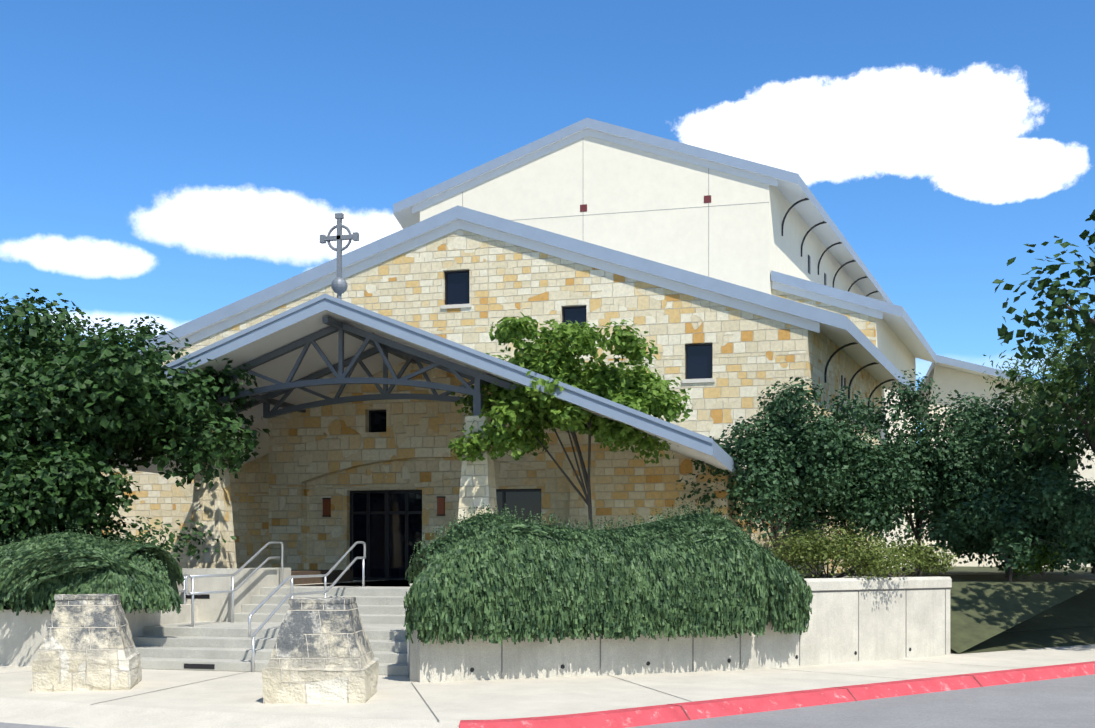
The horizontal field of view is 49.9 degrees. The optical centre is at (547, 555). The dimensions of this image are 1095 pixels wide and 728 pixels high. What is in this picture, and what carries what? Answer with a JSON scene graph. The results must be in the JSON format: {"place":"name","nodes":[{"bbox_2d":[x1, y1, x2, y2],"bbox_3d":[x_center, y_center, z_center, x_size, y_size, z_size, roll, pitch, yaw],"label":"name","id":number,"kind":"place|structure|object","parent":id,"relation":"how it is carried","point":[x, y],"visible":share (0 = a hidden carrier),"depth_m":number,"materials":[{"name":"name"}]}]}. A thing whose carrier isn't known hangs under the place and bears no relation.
{"place":"outdoors","nodes":[
{"label":"outdoors","id":0,"kind":"place"},
{"bbox_2d":[90,229,807,574],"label":"stone wall","id":1,"kind":"structure","parent":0,"point":[754,355],"depth_m":31.71,"materials":[{"name":"beige stone"}]},
{"bbox_2d":[137,205,913,390],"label":"main roof","id":2,"kind":"structure","parent":1,"relation":"on","point":[839,330],"depth_m":31.89,"materials":[{"name":"grey metal"}]},
{"bbox_2d":[441,304,714,382],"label":"window sills","id":3,"kind":"structure","parent":1,"relation":"attached to","point":[705,380],"depth_m":30.65,"materials":[{"name":"beige stone"}]},
{"bbox_2d":[0,626,1094,727],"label":"sidewalk pavement","id":4,"kind":"structure","parent":0,"point":[236,701],"depth_m":15.67,"materials":[{"name":"concrete"}]},
{"bbox_2d":[0,296,167,357],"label":"tree","id":5,"kind":"object","parent":4,"relation":"on","point":[146,327],"visible":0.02,"depth_m":63.37,"materials":[{"name":"green plant"}]},
{"bbox_2d":[31,594,141,691],"bbox_3d":[-6.540,1.201,16.809,1.336,1.323,1.327,0,0,-12],"label":"stone pedestal","id":6,"kind":"object","parent":4,"relation":"on","point":[87,644],"visible":1,"depth_m":16.29,"materials":[{"name":"stone"}]},
{"bbox_2d":[132,580,409,675],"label":"entry steps","id":7,"kind":"structure","parent":4,"relation":"on","point":[224,646],"depth_m":20.09,"materials":[{"name":"concrete"}]},
{"bbox_2d":[457,416,497,523],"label":"stone column","id":8,"kind":"structure","parent":7,"relation":"on","point":[477,485],"depth_m":23.76,"materials":[{"name":"stone"}]},
{"bbox_2d":[162,541,409,677],"bbox_3d":[-4.229,0.790,21.006,5.628,2.144,5.018,0,0,14],"label":"handrail","id":9,"kind":"object","parent":4,"relation":"on","point":[192,593],"visible":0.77,"depth_m":21.22,"materials":[{"name":"silver metal"}]},
{"bbox_2d":[262,596,378,703],"bbox_3d":[-2.951,1.205,15.464,1.314,1.314,1.325,0,0,-1],"label":"stone pedestal","id":10,"kind":"object","parent":4,"relation":"on","point":[322,651],"visible":1,"depth_m":14.91,"materials":[{"name":"stone"}]},
{"bbox_2d":[293,580,413,586],"bbox_3d":[-5.421,1.242,28.449,26.000,1.240,10.240,0,0,14],"label":"landing","id":11,"kind":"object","parent":4,"relation":"on","point":[402,582],"depth_m":26.31,"materials":[{"name":"concrete"}]},
{"bbox_2d":[187,424,236,567],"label":"stone column","id":12,"kind":"structure","parent":11,"relation":"on","point":[212,510],"depth_m":25.15,"materials":[{"name":"stone"}]},
{"bbox_2d":[269,361,738,569],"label":"entrance wall","id":13,"kind":"structure","parent":11,"relation":"on","point":[336,453],"depth_m":29.22,"materials":[{"name":"stone"}]},
{"bbox_2d":[322,496,444,516],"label":"wall sconces","id":14,"kind":"object","parent":13,"relation":"attached to","point":[440,506],"depth_m":29.16,"materials":[{"name":"brown"}]},
{"bbox_2d":[110,294,743,476],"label":"portico roof","id":15,"kind":"structure","parent":13,"relation":"on","point":[278,331],"depth_m":24.11,"materials":[{"name":"grey metal"}]},
{"bbox_2d":[320,213,358,299],"bbox_3d":[-4.316,-6.138,24.389,0.840,1.900,0.331,0,0,14],"label":"cross","id":16,"kind":"object","parent":15,"relation":"on","point":[339,285],"visible":1,"depth_m":24.34,"materials":[{"name":"metal"}]},
{"bbox_2d":[199,317,535,418],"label":"portico trusses","id":17,"kind":"object","parent":15,"relation":"attached to","point":[383,347],"visible":0.75,"depth_m":24.94,"materials":[{"name":"grey metal"}]},
{"bbox_2d":[350,270,712,579],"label":"window frames","id":18,"kind":"structure","parent":11,"relation":"on","point":[387,512],"depth_m":29.82,"materials":[{"name":"black metal"}]},
{"bbox_2d":[353,272,710,577],"bbox_3d":[-0.382,-3.603,30.271,8.940,8.450,3.120,0,0,14],"label":"window glass","id":19,"kind":"object","parent":18,"relation":"in","point":[698,361],"visible":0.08,"depth_m":29.86,"materials":[{"name":"black glass"}]},
{"bbox_2d":[448,312,695,529],"bbox_3d":[0.414,-2.142,24.185,5.306,5.613,4.034,0,0,14],"label":"young oak tree","id":20,"kind":"object","parent":11,"relation":"on","point":[636,387],"visible":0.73,"depth_m":23.21,"materials":[{"name":"green plant"}]},
{"bbox_2d":[675,376,906,558],"bbox_3d":[5.434,-1.754,27.371,4.846,4.844,4.375,0,0,-33],"label":"tree","id":21,"kind":"object","parent":11,"relation":"on","point":[781,451],"visible":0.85,"depth_m":26.36,"materials":[{"name":"green plant"}]},
{"bbox_2d":[0,568,951,682],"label":"retaining walls","id":22,"kind":"structure","parent":4,"relation":"on","point":[830,636],"depth_m":19.91,"materials":[{"name":"concrete"}]},
{"bbox_2d":[0,417,140,545],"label":"shrub","id":23,"kind":"object","parent":22,"relation":"on","point":[55,488],"visible":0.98,"depth_m":21.52,"materials":[{"name":"green plant"}]},
{"bbox_2d":[0,520,184,615],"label":"trailing rosemary","id":24,"kind":"object","parent":22,"relation":"on","point":[39,572],"visible":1,"depth_m":19.58,"materials":[{"name":"green plant"}]},
{"bbox_2d":[1,513,236,561],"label":"hedge","id":25,"kind":"object","parent":22,"relation":"on","point":[148,534],"visible":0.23,"depth_m":22.79,"materials":[{"name":"green plant"}]},
{"bbox_2d":[0,287,269,525],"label":"live oak tree","id":26,"kind":"object","parent":22,"relation":"on","point":[126,401],"visible":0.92,"depth_m":22.88,"materials":[{"name":"green plant"}]},
{"bbox_2d":[403,502,812,645],"bbox_3d":[0.873,0.211,19.089,6.986,2.238,2.506,0,0,-21],"label":"trailing rosemary","id":27,"kind":"object","parent":22,"relation":"on","point":[515,580],"visible":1,"depth_m":18.01,"materials":[{"name":"green plant"}]},
{"bbox_2d":[501,588,950,677],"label":"wall joints","id":28,"kind":"object","parent":22,"relation":"on","point":[799,635],"depth_m":20.59,"materials":[{"name":"grey concrete"}]},
{"bbox_2d":[757,520,920,579],"bbox_3d":[5.071,-0.071,21.165,3.173,1.153,1.918,0,0,14],"label":"yellow shrub","id":29,"kind":"object","parent":22,"relation":"on","point":[835,549],"visible":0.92,"depth_m":20.91,"materials":[{"name":"green plant"}]},
{"bbox_2d":[835,539,956,577],"bbox_3d":[6.609,0.081,22.582,1.657,0.837,2.161,0,0,-42],"label":"yellow shrub","id":30,"kind":"object","parent":22,"relation":"on","point":[928,564],"visible":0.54,"depth_m":22.38,"materials":[{"name":"green plant"}]},
{"bbox_2d":[2,659,1019,720],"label":"sidewalk joints","id":31,"kind":"object","parent":4,"relation":"on","point":[438,719],"visible":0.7,"depth_m":16.46,"materials":[{"name":"grey concrete"}]},
{"bbox_2d":[184,594,910,671],"bbox_3d":[-4.500,1.282,19.968,21.977,1.100,4.393,0,0,4],"label":"drain grate and weep holes","id":32,"kind":"object","parent":4,"relation":"on","point":[200,666],"visible":0.98,"depth_m":19.07,"materials":[{"name":"black metal"}]},
{"bbox_2d":[808,330,880,576],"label":"narthex stone walls","id":33,"kind":"structure","parent":4,"relation":"on","point":[822,348],"depth_m":33.11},
{"bbox_2d":[156,129,882,353],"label":"roof fascia","id":34,"kind":"structure","parent":33,"relation":"attached to","point":[793,320],"depth_m":33.11,"materials":[{"name":"grey metal"}]},
{"bbox_2d":[671,661,1092,719],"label":"kerb joints","id":35,"kind":"object","parent":4,"relation":"on","point":[837,687],"visible":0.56,"depth_m":16.32,"materials":[{"name":"red concrete"}]},
{"bbox_2d":[876,318,1094,575],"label":"background building wall","id":36,"kind":"structure","parent":4,"relation":"on","point":[893,349],"depth_m":49.85,"materials":[{"name":"beige paint"}]},
{"bbox_2d":[916,355,1076,420],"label":"wing roof","id":37,"kind":"structure","parent":36,"relation":"on","point":[960,365],"depth_m":49.63,"materials":[{"name":"grey metal"}]},
{"bbox_2d":[0,674,1094,727],"bbox_3d":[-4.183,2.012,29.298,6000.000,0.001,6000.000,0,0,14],"label":"asphalt road","id":38,"kind":"structure","parent":0,"point":[1067,702],"depth_m":15.09,"materials":[{"name":"grey asphalt"}]},
{"bbox_2d":[0,0,1094,442],"label":"sky","id":39,"kind":"structure","parent":0,"point":[178,162],"materials":[{"name":"blue"}]},
{"bbox_2d":[420,136,865,295],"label":"stucco clerestory walls","id":40,"kind":"structure","parent":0,"point":[751,246],"depth_m":42.18,"materials":[{"name":"white paint"}]},
{"bbox_2d":[462,168,768,276],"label":"joint","id":41,"kind":"object","parent":40,"relation":"attached to","point":[707,199],"visible":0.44,"depth_m":41.58,"materials":[{"name":"grey"}]},
{"bbox_2d":[393,118,892,303],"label":"clerestory roof","id":42,"kind":"structure","parent":40,"relation":"on","point":[792,187],"depth_m":43.14,"materials":[{"name":"grey metal"}]},
{"bbox_2d":[808,255,845,389],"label":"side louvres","id":43,"kind":"object","parent":40,"relation":"attached to","point":[825,284],"visible":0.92,"depth_m":46.85,"materials":[{"name":"black metal"}]},
{"bbox_2d":[782,198,894,410],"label":"eave brackets","id":44,"kind":"object","parent":40,"relation":"attached to","point":[852,284],"visible":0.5,"depth_m":42.52,"materials":[{"name":"grey metal"}]},
{"bbox_2d":[771,288,875,345],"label":"side wall","id":45,"kind":"structure","parent":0,"point":[865,325],"depth_m":40.64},
{"bbox_2d":[771,270,936,363],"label":"side roof","id":46,"kind":"structure","parent":45,"relation":"on","point":[901,324],"depth_m":40.92,"materials":[{"name":"grey metal"}]},
{"bbox_2d":[801,566,1094,653],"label":"bank grass","id":47,"kind":"structure","parent":0,"point":[988,606],"depth_m":24.52,"materials":[{"name":"green plant"}]},
{"bbox_2d":[778,404,927,575],"bbox_3d":[7.097,-1.509,28.023,3.684,4.156,4.124,0,0,14],"label":"tree","id":48,"kind":"object","parent":47,"relation":"on","point":[804,524],"visible":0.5,"depth_m":26.91,"materials":[{"name":"green plant"}]},
{"bbox_2d":[829,369,1035,576],"bbox_3d":[9.255,-1.967,28.597,4.828,5.070,5.010,0,0,14],"label":"tree","id":49,"kind":"object","parent":47,"relation":"on","point":[956,463],"visible":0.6,"depth_m":27.66,"materials":[{"name":"green plant"}]},
{"bbox_2d":[858,467,1094,571],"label":"hedge row","id":50,"kind":"object","parent":47,"relation":"on","point":[908,535],"depth_m":34.22,"materials":[{"name":"plant"}]},
{"bbox_2d":[903,386,1094,577],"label":"tree","id":51,"kind":"object","parent":47,"relation":"on","point":[1047,455],"visible":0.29,"depth_m":29.20,"materials":[{"name":"green plant"}]},
{"bbox_2d":[917,465,1094,580],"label":"dark shrub","id":52,"kind":"object","parent":47,"relation":"on","point":[1010,525],"visible":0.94,"depth_m":25.63,"materials":[{"name":"green plant"}]},
{"bbox_2d":[961,479,1094,578],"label":"hedge row","id":53,"kind":"object","parent":47,"relation":"on","point":[1003,563],"visible":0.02,"depth_m":29.66,"materials":[{"name":"green plant"}]},
{"bbox_2d":[1007,536,1071,576],"bbox_3d":[11.193,-0.009,26.746,1.506,0.976,1.715,0,0,14],"label":"light green shrub","id":54,"kind":"object","parent":47,"relation":"on","point":[1038,568],"visible":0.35,"depth_m":26.36,"materials":[{"name":"green plant"}]},
{"bbox_2d":[992,209,1094,471],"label":"shade tree","id":55,"kind":"object","parent":47,"relation":"on","point":[1086,332],"visible":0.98,"depth_m":24.05,"materials":[{"name":"green plant"}]},
{"bbox_2d":[930,468,1094,573],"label":"shrubs","id":56,"kind":"object","parent":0,"point":[1089,492],"visible":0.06,"depth_m":29.91,"materials":[{"name":"green plant"}]},
{"bbox_2d":[983,288,1094,462],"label":"mesquite tree","id":57,"kind":"object","parent":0,"point":[1073,382],"visible":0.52,"depth_m":27.93,"materials":[{"name":"green plant"}]}
]}

